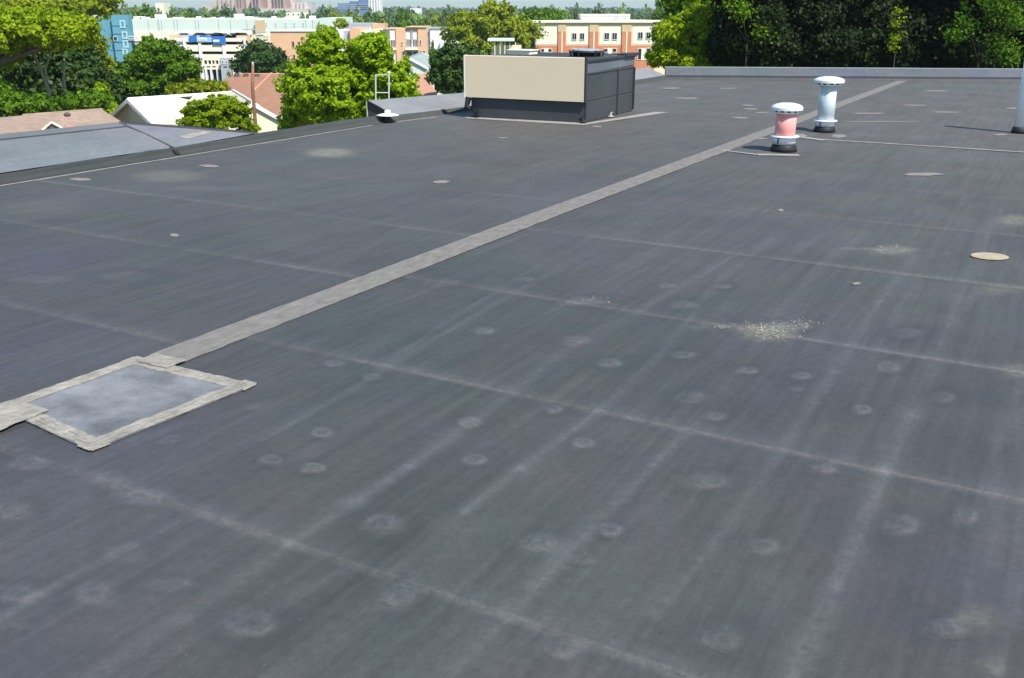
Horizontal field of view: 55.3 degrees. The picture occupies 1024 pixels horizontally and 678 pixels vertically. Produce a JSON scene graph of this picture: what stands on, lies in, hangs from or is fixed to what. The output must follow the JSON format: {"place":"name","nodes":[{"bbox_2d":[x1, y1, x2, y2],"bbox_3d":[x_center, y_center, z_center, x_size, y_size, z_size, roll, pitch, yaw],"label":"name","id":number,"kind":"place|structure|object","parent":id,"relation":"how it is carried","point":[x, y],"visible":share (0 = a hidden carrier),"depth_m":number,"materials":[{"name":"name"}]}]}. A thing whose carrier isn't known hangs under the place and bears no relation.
{"place":"outdoors","nodes":[
{"label":"outdoors","id":0,"kind":"place"},
{"bbox_2d":[226,89,280,132],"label":"house","id":1,"kind":"structure","parent":0,"point":[266,121],"depth_m":53.38,"materials":[{"name":"beige"}]},
{"bbox_2d":[251,62,257,132],"bbox_3d":[-13.414,-9.473,51.677,0.313,10.010,0.233,8,20,21],"label":"utility pole","id":2,"kind":"object","parent":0,"point":[253,97],"visible":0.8,"depth_m":50.57,"materials":[{"name":"brown wood"}]},
{"bbox_2d":[116,0,655,9],"label":"sky","id":3,"kind":"structure","parent":0,"point":[196,4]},
{"bbox_2d":[392,52,429,81],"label":"house","id":4,"kind":"structure","parent":0,"point":[419,61],"depth_m":92.92,"materials":[{"name":"grey"}]},
{"bbox_2d":[3,9,1013,123],"bbox_3d":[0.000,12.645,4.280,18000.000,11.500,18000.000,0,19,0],"label":"ground","id":5,"kind":"structure","parent":0,"point":[50,82],"depth_m":426.76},
{"bbox_2d":[26,31,51,96],"bbox_3d":[-30.225,-14.270,62.768,3.227,11.713,1.076,0,19,0],"label":"tree","id":6,"kind":"object","parent":5,"relation":"on","point":[44,75],"visible":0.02,"depth_m":61.73,"materials":[{"name":"brown plant"}]},
{"bbox_2d":[0,5,105,72],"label":"tree","id":7,"kind":"object","parent":5,"relation":"on","point":[23,34],"visible":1,"depth_m":58.37,"materials":[{"name":"green plant"}]},
{"bbox_2d":[0,75,115,116],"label":"bush","id":8,"kind":"object","parent":5,"relation":"on","point":[19,103],"visible":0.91,"depth_m":57.85,"materials":[{"name":"green plant"}]},
{"bbox_2d":[0,108,119,133],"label":"house","id":9,"kind":"structure","parent":5,"relation":"on","point":[43,121],"depth_m":49.32,"materials":[{"name":"pink"}]},
{"bbox_2d":[0,0,124,109],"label":"tree","id":10,"kind":"object","parent":5,"relation":"on","point":[102,8],"visible":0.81,"depth_m":120.90,"materials":[{"name":"green plant"}]},
{"bbox_2d":[0,43,126,114],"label":"tree","id":11,"kind":"object","parent":5,"relation":"on","point":[84,69],"visible":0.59,"depth_m":66.71,"materials":[{"name":"green plant"}]},
{"bbox_2d":[56,45,84,93],"bbox_3d":[-28.672,-14.338,63.757,3.455,11.594,1.038,0,19,0],"label":"tree","id":12,"kind":"object","parent":5,"relation":"on","point":[66,49],"visible":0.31,"depth_m":62.46,"materials":[{"name":"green plant"}]},
{"bbox_2d":[75,33,119,78],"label":"tree","id":13,"kind":"object","parent":5,"relation":"on","point":[102,45],"visible":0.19,"depth_m":70.93,"materials":[{"name":"green plant"}]},
{"bbox_2d":[91,81,118,113],"bbox_3d":[-26.727,-12.932,65.318,1.852,8.420,1.647,0,19,0],"label":"tree","id":14,"kind":"object","parent":5,"relation":"on","point":[98,85],"visible":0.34,"depth_m":64.15,"materials":[{"name":"green plant"}]},
{"bbox_2d":[98,5,123,19],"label":"tree","id":15,"kind":"object","parent":5,"relation":"on","point":[102,18],"visible":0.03,"depth_m":359.37,"materials":[{"name":"green plant"}]},
{"bbox_2d":[94,15,137,71],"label":"tower building","id":16,"kind":"structure","parent":5,"relation":"on","point":[118,29],"depth_m":196.17,"materials":[{"name":"blue paint"}]},
{"bbox_2d":[119,20,125,27],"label":"window","id":17,"kind":"structure","parent":16,"relation":"in","point":[122,22],"depth_m":195.08,"materials":[{"name":"glass"}]},
{"bbox_2d":[121,31,127,38],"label":"window","id":18,"kind":"structure","parent":16,"relation":"in","point":[124,33],"depth_m":195.75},
{"bbox_2d":[122,40,128,47],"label":"window","id":19,"kind":"structure","parent":16,"relation":"in","point":[125,42],"depth_m":196.27,"materials":[{"name":"glass"}]},
{"bbox_2d":[121,1,143,15],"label":"tree","id":20,"kind":"object","parent":5,"relation":"on","point":[135,9],"visible":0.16,"depth_m":396.79,"materials":[{"name":"green plant"}]},
{"bbox_2d":[130,2,156,18],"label":"tree","id":21,"kind":"object","parent":5,"relation":"on","point":[148,12],"visible":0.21,"depth_m":378.90,"materials":[{"name":"green plant"}]},
{"bbox_2d":[114,35,203,104],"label":"tree","id":22,"kind":"object","parent":5,"relation":"on","point":[155,66],"visible":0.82,"depth_m":77.72,"materials":[{"name":"green plant"}]},
{"bbox_2d":[155,3,170,13],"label":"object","id":23,"kind":"structure","parent":5,"relation":"on","point":[163,8],"depth_m":493.08,"materials":[{"name":"white"}]},
{"bbox_2d":[110,91,229,125],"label":"house","id":24,"kind":"structure","parent":5,"relation":"on","point":[163,109],"depth_m":59.18,"materials":[{"name":"beige"}]},
{"bbox_2d":[168,5,189,17],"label":"tree","id":25,"kind":"object","parent":5,"relation":"on","point":[183,14],"visible":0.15,"depth_m":436.63,"materials":[{"name":"green plant"}]},
{"bbox_2d":[186,7,198,17],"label":"tree","id":26,"kind":"object","parent":5,"relation":"on","point":[191,14],"visible":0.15,"depth_m":406.13,"materials":[{"name":"green plant"}]},
{"bbox_2d":[164,77,231,94],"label":"bush","id":27,"kind":"object","parent":5,"relation":"on","point":[192,85],"visible":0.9,"depth_m":73.15,"materials":[{"name":"green plant"}]},
{"bbox_2d":[200,6,209,17],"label":"tree","id":28,"kind":"object","parent":5,"relation":"on","point":[205,14],"visible":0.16,"depth_m":443.31,"materials":[{"name":"green plant"}]},
{"bbox_2d":[167,35,250,92],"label":"parking garage","id":29,"kind":"structure","parent":5,"relation":"on","point":[215,53],"depth_m":226.60,"materials":[{"name":"white paint"}]},
{"bbox_2d":[177,33,191,37],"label":"parked car","id":30,"kind":"object","parent":29,"relation":"on","point":[184,35],"visible":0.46,"depth_m":229.40,"materials":[{"name":"metal"}]},
{"bbox_2d":[209,4,220,17],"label":"tree","id":31,"kind":"object","parent":5,"relation":"on","point":[213,12],"visible":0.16,"depth_m":425.95,"materials":[{"name":"green plant"}]},
{"bbox_2d":[175,93,254,128],"bbox_3d":[-13.671,-7.008,46.500,3.436,9.264,3.321,0,19,0],"label":"tree","id":32,"kind":"object","parent":5,"relation":"on","point":[222,111],"visible":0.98,"depth_m":44.51,"materials":[{"name":"green plant"}]},
{"bbox_2d":[219,3,233,17],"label":"tree","id":33,"kind":"object","parent":5,"relation":"on","point":[225,12],"visible":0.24,"depth_m":406.93,"materials":[{"name":"green plant"}]},
{"bbox_2d":[132,14,352,45],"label":"warehouse","id":34,"kind":"structure","parent":5,"relation":"on","point":[160,26],"depth_m":304.94,"materials":[{"name":"white paint"}]},
{"bbox_2d":[235,115,261,132],"bbox_3d":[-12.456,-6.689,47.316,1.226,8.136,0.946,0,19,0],"label":"shrub","id":35,"kind":"object","parent":5,"relation":"on","point":[254,128],"visible":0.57,"depth_m":46.08,"materials":[{"name":"green plant"}]},
{"bbox_2d":[243,29,270,47],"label":"apartment building","id":36,"kind":"structure","parent":5,"relation":"on","point":[263,37],"depth_m":217.93,"materials":[{"name":"beige paint"}]},
{"bbox_2d":[202,0,315,14],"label":"tower block","id":37,"kind":"structure","parent":5,"relation":"on","point":[279,5],"depth_m":909.31,"materials":[{"name":"pink brick"}]},
{"bbox_2d":[228,38,293,72],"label":"tree","id":38,"kind":"object","parent":5,"relation":"on","point":[262,56],"visible":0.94,"depth_m":132.81,"materials":[{"name":"green plant"}]},
{"bbox_2d":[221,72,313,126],"bbox_3d":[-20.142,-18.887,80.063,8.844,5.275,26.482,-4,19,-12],"label":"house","id":39,"kind":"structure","parent":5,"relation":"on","point":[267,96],"depth_m":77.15,"materials":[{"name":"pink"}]},
{"bbox_2d":[275,59,295,72],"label":"tree","id":40,"kind":"object","parent":5,"relation":"on","point":[281,68],"visible":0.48,"depth_m":132.68,"materials":[{"name":"green plant"}]},
{"bbox_2d":[285,12,311,18],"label":"house","id":41,"kind":"structure","parent":5,"relation":"on","point":[290,15],"depth_m":588.36,"materials":[{"name":"white paint"}]},
{"bbox_2d":[269,29,338,72],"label":"apartment building","id":42,"kind":"structure","parent":5,"relation":"on","point":[288,40],"depth_m":205.76,"materials":[{"name":"orange brick"}]},
{"bbox_2d":[316,4,328,18],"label":"tree","id":43,"kind":"object","parent":5,"relation":"on","point":[323,13],"visible":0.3,"depth_m":454.95,"materials":[{"name":"green plant"}]},
{"bbox_2d":[327,4,339,16],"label":"tree","id":44,"kind":"object","parent":5,"relation":"on","point":[335,14],"visible":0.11,"depth_m":406.74,"materials":[{"name":"green plant"}]},
{"bbox_2d":[332,18,350,28],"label":"tree","id":45,"kind":"object","parent":5,"relation":"on","point":[341,23],"visible":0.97,"depth_m":248.23,"materials":[{"name":"green plant"}]},
{"bbox_2d":[271,23,421,129],"bbox_3d":[-6.521,-6.432,39.977,5.972,12.357,4.398,0,19,0],"label":"tree","id":46,"kind":"object","parent":5,"relation":"on","point":[333,82],"visible":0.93,"depth_m":37.87,"materials":[{"name":"green plant"}]},
{"bbox_2d":[337,0,368,15],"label":"tower block","id":47,"kind":"structure","parent":5,"relation":"on","point":[354,6],"depth_m":1030.52,"materials":[{"name":"glass"}]},
{"bbox_2d":[346,7,364,22],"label":"tree","id":48,"kind":"object","parent":5,"relation":"on","point":[356,19],"visible":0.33,"depth_m":416.86,"materials":[{"name":"green plant"}]},
{"bbox_2d":[344,23,387,29],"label":"flat building","id":49,"kind":"structure","parent":5,"relation":"on","point":[370,26],"depth_m":285.85,"materials":[{"name":"grey brick"}]},
{"bbox_2d":[361,13,374,22],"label":"tree","id":50,"kind":"object","parent":5,"relation":"on","point":[367,19],"visible":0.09,"depth_m":360.53,"materials":[{"name":"green plant"}]},
{"bbox_2d":[362,7,374,21],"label":"tree","id":51,"kind":"object","parent":5,"relation":"on","point":[370,13],"visible":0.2,"depth_m":426.84,"materials":[{"name":"green plant"}]},
{"bbox_2d":[368,0,382,13],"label":"tower block","id":52,"kind":"structure","parent":5,"relation":"on","point":[376,5],"depth_m":1022.97,"materials":[{"name":"white paint"}]},
{"bbox_2d":[88,5,663,20],"bbox_3d":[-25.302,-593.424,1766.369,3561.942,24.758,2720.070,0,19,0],"label":"distant woods","id":53,"kind":"object","parent":5,"relation":"on","point":[250,12],"visible":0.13,"depth_m":1221.45,"materials":[{"name":"green plant"}]},
{"bbox_2d":[374,6,389,24],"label":"tree","id":54,"kind":"object","parent":5,"relation":"on","point":[383,18],"visible":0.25,"depth_m":407.13,"materials":[{"name":"green plant"}]},
{"bbox_2d":[386,8,397,27],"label":"tree","id":55,"kind":"object","parent":5,"relation":"on","point":[392,21],"visible":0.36,"depth_m":416.03,"materials":[{"name":"green plant"}]},
{"bbox_2d":[338,26,458,85],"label":"apartment building","id":56,"kind":"structure","parent":5,"relation":"on","point":[410,40],"depth_m":229.27,"materials":[{"name":"orange paint"}]},
{"bbox_2d":[412,39,417,46],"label":"window","id":57,"kind":"structure","parent":56,"relation":"in","point":[414,41],"depth_m":229.49,"materials":[{"name":"glass"}]},
{"bbox_2d":[394,6,409,26],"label":"tree","id":58,"kind":"object","parent":5,"relation":"on","point":[399,16],"visible":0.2,"depth_m":397.05,"materials":[{"name":"green plant"}]},
{"bbox_2d":[397,13,418,27],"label":"tree","id":59,"kind":"object","parent":5,"relation":"on","point":[402,23],"visible":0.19,"depth_m":312.99,"materials":[{"name":"green plant"}]},
{"bbox_2d":[408,9,417,25],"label":"tree","id":60,"kind":"object","parent":5,"relation":"on","point":[413,18],"visible":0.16,"depth_m":378.14,"materials":[{"name":"green plant"}]},
{"bbox_2d":[416,17,428,25],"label":"tree","id":61,"kind":"object","parent":5,"relation":"on","point":[424,23],"visible":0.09,"depth_m":323.70,"materials":[{"name":"green plant"}]},
{"bbox_2d":[416,9,430,25],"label":"tree","id":62,"kind":"object","parent":5,"relation":"on","point":[419,16],"visible":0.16,"depth_m":397.72,"materials":[{"name":"green plant"}]},
{"bbox_2d":[414,74,436,95],"bbox_3d":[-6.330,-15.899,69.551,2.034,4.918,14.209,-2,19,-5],"label":"house","id":63,"kind":"structure","parent":5,"relation":"on","point":[425,88],"depth_m":70.69,"materials":[{"name":"pink"}]},
{"bbox_2d":[428,9,438,26],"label":"tree","id":64,"kind":"object","parent":5,"relation":"on","point":[434,19],"visible":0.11,"depth_m":406.78,"materials":[{"name":"green plant"}]},
{"bbox_2d":[440,4,453,26],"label":"tree","id":65,"kind":"object","parent":5,"relation":"on","point":[448,12],"visible":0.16,"depth_m":312.35,"materials":[{"name":"green plant"}]},
{"bbox_2d":[424,41,480,93],"bbox_3d":[-3.849,-14.712,66.805,3.756,10.840,3.563,-17,25,-40],"label":"tree","id":66,"kind":"object","parent":5,"relation":"on","point":[445,73],"visible":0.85,"depth_m":64.97,"materials":[{"name":"green plant"}]},
{"bbox_2d":[439,0,548,54],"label":"tree","id":67,"kind":"object","parent":5,"relation":"on","point":[486,21],"visible":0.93,"depth_m":169.19,"materials":[{"name":"green plant"}]},
{"bbox_2d":[488,38,520,54],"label":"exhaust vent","id":68,"kind":"object","parent":5,"relation":"on","point":[500,49],"visible":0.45,"depth_m":119.78,"materials":[{"name":"beige"}]},
{"bbox_2d":[514,5,567,48],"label":"tree","id":69,"kind":"object","parent":5,"relation":"on","point":[544,13],"visible":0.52,"depth_m":221.15,"materials":[{"name":"green plant"}]},
{"bbox_2d":[557,7,573,19],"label":"tree","id":70,"kind":"object","parent":5,"relation":"on","point":[570,15],"visible":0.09,"depth_m":361.07,"materials":[{"name":"green plant"}]},
{"bbox_2d":[569,2,579,19],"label":"tree","id":71,"kind":"object","parent":5,"relation":"on","point":[576,12],"visible":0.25,"depth_m":396.61,"materials":[{"name":"green plant"}]},
{"bbox_2d":[532,14,664,74],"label":"office building","id":72,"kind":"structure","parent":5,"relation":"on","point":[614,33],"depth_m":210.29,"materials":[{"name":"beige paint"}]},
{"bbox_2d":[604,32,609,39],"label":"window","id":73,"kind":"structure","parent":72,"relation":"in","point":[606,34],"depth_m":210.06,"materials":[{"name":"white glass"}]},
{"bbox_2d":[637,48,641,59],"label":"window","id":74,"kind":"structure","parent":72,"relation":"in","point":[639,57],"depth_m":211.34,"materials":[{"name":"white glass"}]},
{"bbox_2d":[591,3,606,13],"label":"tree","id":75,"kind":"object","parent":5,"relation":"on","point":[598,10],"visible":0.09,"depth_m":378.60,"materials":[{"name":"green plant"}]},
{"bbox_2d":[616,1,625,13],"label":"tree","id":76,"kind":"object","parent":5,"relation":"on","point":[619,10],"visible":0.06,"depth_m":358.59,"materials":[{"name":"green plant"}]},
{"bbox_2d":[629,8,634,19],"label":"tree","id":77,"kind":"object","parent":5,"relation":"on","point":[632,17],"visible":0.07,"depth_m":359.07,"materials":[{"name":"green plant"}]},
{"bbox_2d":[635,11,643,19],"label":"tree","id":78,"kind":"object","parent":5,"relation":"on","point":[640,17],"visible":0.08,"depth_m":341.97,"materials":[{"name":"green plant"}]},
{"bbox_2d":[643,3,659,19],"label":"tree","id":79,"kind":"object","parent":5,"relation":"on","point":[647,8],"visible":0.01,"depth_m":285.30,"materials":[{"name":"green plant"}]},
{"bbox_2d":[650,0,667,19],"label":"tree","id":80,"kind":"object","parent":5,"relation":"on","point":[658,11],"visible":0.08,"depth_m":264.48,"materials":[{"name":"green plant"}]},
{"bbox_2d":[648,0,713,50],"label":"tree","id":81,"kind":"object","parent":5,"relation":"on","point":[673,7],"visible":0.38,"depth_m":48.80,"materials":[{"name":"green plant"}]},
{"bbox_2d":[643,3,729,69],"bbox_3d":[8.239,-8.932,45.788,4.426,13.366,3.614,-8,20,-22],"label":"tree","id":82,"kind":"object","parent":5,"relation":"on","point":[682,34],"visible":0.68,"depth_m":43.24,"materials":[{"name":"green plant"}]},
{"bbox_2d":[711,0,780,66],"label":"sapling","id":83,"kind":"object","parent":5,"relation":"on","point":[745,6],"visible":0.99,"depth_m":39.82,"materials":[{"name":"green plant"}]},
{"bbox_2d":[702,0,802,66],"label":"tree","id":84,"kind":"object","parent":5,"relation":"on","point":[725,46],"visible":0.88,"depth_m":40.89,"materials":[{"name":"green plant"}]},
{"bbox_2d":[775,0,864,67],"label":"tree","id":85,"kind":"object","parent":5,"relation":"on","point":[817,26],"visible":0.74,"depth_m":42.58,"materials":[{"name":"green plant"}]},
{"bbox_2d":[827,0,924,67],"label":"tree","id":86,"kind":"object","parent":5,"relation":"on","point":[871,18],"visible":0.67,"depth_m":45.47,"materials":[{"name":"green plant"}]},
{"bbox_2d":[885,5,908,67],"bbox_3d":[16.328,-7.900,43.248,0.920,13.034,0.957,0,19,0],"label":"sapling","id":87,"kind":"object","parent":5,"relation":"on","point":[898,38],"visible":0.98,"depth_m":41.49,"materials":[{"name":"green plant"}]},
{"bbox_2d":[896,0,962,67],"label":"tree","id":88,"kind":"object","parent":5,"relation":"on","point":[925,23],"visible":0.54,"depth_m":46.16,"materials":[{"name":"green plant"}]},
{"bbox_2d":[930,0,1021,68],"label":"tree","id":89,"kind":"object","parent":5,"relation":"on","point":[946,11],"depth_m":54.81,"materials":[{"name":"green plant"}]},
{"bbox_2d":[930,0,1023,68],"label":"tree","id":90,"kind":"object","parent":5,"relation":"on","point":[960,55],"visible":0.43,"depth_m":44.79,"materials":[{"name":"green plant"}]},
{"bbox_2d":[934,0,1023,67],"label":"tree","id":91,"kind":"object","parent":5,"relation":"on","point":[1006,54],"visible":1,"depth_m":40.86,"materials":[{"name":"green plant"}]},
{"bbox_2d":[0,80,1023,677],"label":"roof","id":92,"kind":"structure","parent":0,"point":[512,456],"depth_m":4.17,"materials":[{"name":"rubber"}]},
{"bbox_2d":[0,353,256,450],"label":"roof patch","id":93,"kind":"object","parent":92,"relation":"on","point":[99,408],"visible":1,"depth_m":4.19,"materials":[{"name":"rubber"}]},
{"bbox_2d":[0,116,398,184],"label":"parapet wall","id":94,"kind":"structure","parent":92,"relation":"on","point":[33,155],"depth_m":10.89,"materials":[{"name":"metal"}]},
{"bbox_2d":[376,110,398,122],"bbox_3d":[-1.837,-3.292,14.426,0.340,0.186,0.340,10,21,28],"label":"roof vent","id":95,"kind":"object","parent":92,"relation":"on","point":[387,114],"visible":1,"depth_m":14.38,"materials":[{"name":"metal"}]},
{"bbox_2d":[366,68,666,119],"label":"parapet wall","id":96,"kind":"structure","parent":92,"relation":"on","point":[414,107],"depth_m":15.69,"materials":[{"name":"rubber"}]},
{"bbox_2d":[375,71,389,99],"bbox_3d":[-2.087,-4.006,15.747,0.272,0.602,0.048,0,19,0],"label":"pipe frame","id":97,"kind":"object","parent":96,"relation":"attached to","point":[388,74],"visible":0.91,"depth_m":15.71,"materials":[{"name":"white metal"}]},
{"bbox_2d":[150,81,905,362],"bbox_3d":[3.706,-2.963,13.733,0.265,0.004,21.898,10,21,28],"label":"cover strip","id":98,"kind":"object","parent":92,"relation":"on","point":[208,342],"visible":0.85,"depth_m":6.47,"materials":[{"name":"rubber"}]},
{"bbox_2d":[464,52,666,124],"bbox_3d":[0.866,-3.980,15.304,2.606,0.944,2.350,9,21,25],"label":"rooftop unit","id":99,"kind":"object","parent":92,"relation":"on","point":[554,87],"visible":0.96,"depth_m":14.69,"materials":[{"name":"white paint"}]},
{"bbox_2d":[507,49,538,54],"bbox_3d":[0.177,-4.644,15.786,0.420,0.075,0.340,9,21,25],"label":"roof hatch","id":100,"kind":"object","parent":99,"relation":"on","point":[523,51],"visible":1,"depth_m":15.68,"materials":[{"name":"metal"}]},
{"bbox_2d":[569,48,604,56],"bbox_3d":[1.161,-4.448,15.147,0.540,0.122,0.561,9,21,25],"label":"roof fan","id":101,"kind":"object","parent":99,"relation":"on","point":[586,52],"visible":0.98,"depth_m":14.97},
{"bbox_2d":[582,244,897,339],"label":"dried grass","id":102,"kind":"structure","parent":92,"relation":"on","point":[761,325],"depth_m":5.17,"materials":[{"name":"plant"}]},
{"bbox_2d":[722,150,799,155],"bbox_3d":[2.863,-2.152,11.332,0.931,0.005,0.279,9,21,25],"label":"vent flashing","id":103,"kind":"object","parent":92,"relation":"on","point":[766,154],"visible":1,"depth_m":11.24,"materials":[{"name":"rubber"}]},
{"bbox_2d":[770,102,802,152],"bbox_3d":[3.215,-2.490,11.474,0.364,0.560,0.364,10,21,28],"label":"vent pipe","id":104,"kind":"object","parent":92,"relation":"on","point":[784,136],"visible":1,"depth_m":11.38,"materials":[{"name":"metal"}]},
{"bbox_2d":[813,76,844,132],"bbox_3d":[4.283,-3.192,13.275,0.400,0.735,0.400,10,21,28],"label":"vent pipe","id":105,"kind":"object","parent":92,"relation":"on","point":[825,121],"visible":1,"depth_m":13.19,"materials":[{"name":"metal"}]},
{"bbox_2d":[665,67,1022,81],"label":"parapet wall","id":106,"kind":"structure","parent":92,"relation":"on","point":[859,74],"depth_m":23.03,"materials":[{"name":"metal"}]},
{"bbox_2d":[824,139,1023,152],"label":"seam tape","id":107,"kind":"object","parent":92,"relation":"on","point":[925,145],"visible":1,"depth_m":11.97,"materials":[{"name":"rubber"}]},
{"bbox_2d":[971,252,1008,259],"bbox_3d":[3.250,-0.565,6.644,0.246,0.006,0.202,0,19,0],"label":"round disc","id":108,"kind":"object","parent":92,"relation":"on","point":[988,256],"visible":1,"depth_m":6.62,"materials":[{"name":"plastic"}]},
{"bbox_2d":[1010,65,1023,133],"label":"vent pipe","id":109,"kind":"object","parent":92,"relation":"on","point":[1018,127],"visible":1,"depth_m":13.13,"materials":[{"name":"metal"}]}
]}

